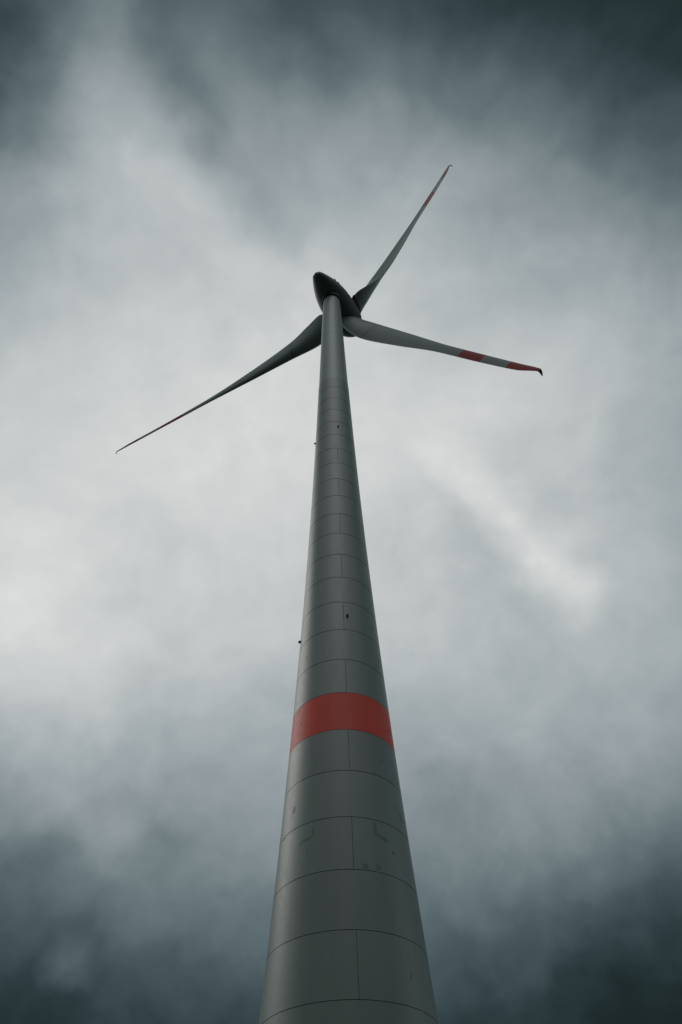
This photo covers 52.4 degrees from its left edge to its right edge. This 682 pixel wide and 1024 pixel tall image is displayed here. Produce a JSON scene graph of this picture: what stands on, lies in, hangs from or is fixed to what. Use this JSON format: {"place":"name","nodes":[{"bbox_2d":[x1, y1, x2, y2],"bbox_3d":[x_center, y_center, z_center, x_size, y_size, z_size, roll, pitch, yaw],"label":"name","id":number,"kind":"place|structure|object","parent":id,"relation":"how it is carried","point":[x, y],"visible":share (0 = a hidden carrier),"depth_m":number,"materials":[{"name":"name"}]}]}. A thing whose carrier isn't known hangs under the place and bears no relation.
{"place":"outdoors","nodes":[
{"label":"outdoors","id":0,"kind":"place"},
{"bbox_2d":[0,0,681,1023],"label":"sky","id":1,"kind":"structure","parent":0,"point":[177,177],"materials":[{"name":"grey"}]},
{"bbox_3d":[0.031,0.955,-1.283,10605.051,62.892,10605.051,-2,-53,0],"label":"ground","id":2,"kind":"structure","parent":0,"visible":0},
{"bbox_2d":[116,165,542,1023],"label":"wind turbine","id":3,"kind":"object","parent":2,"relation":"on","point":[346,943],"visible":1,"depth_m":52.35,"materials":[{"name":"grey paint"}]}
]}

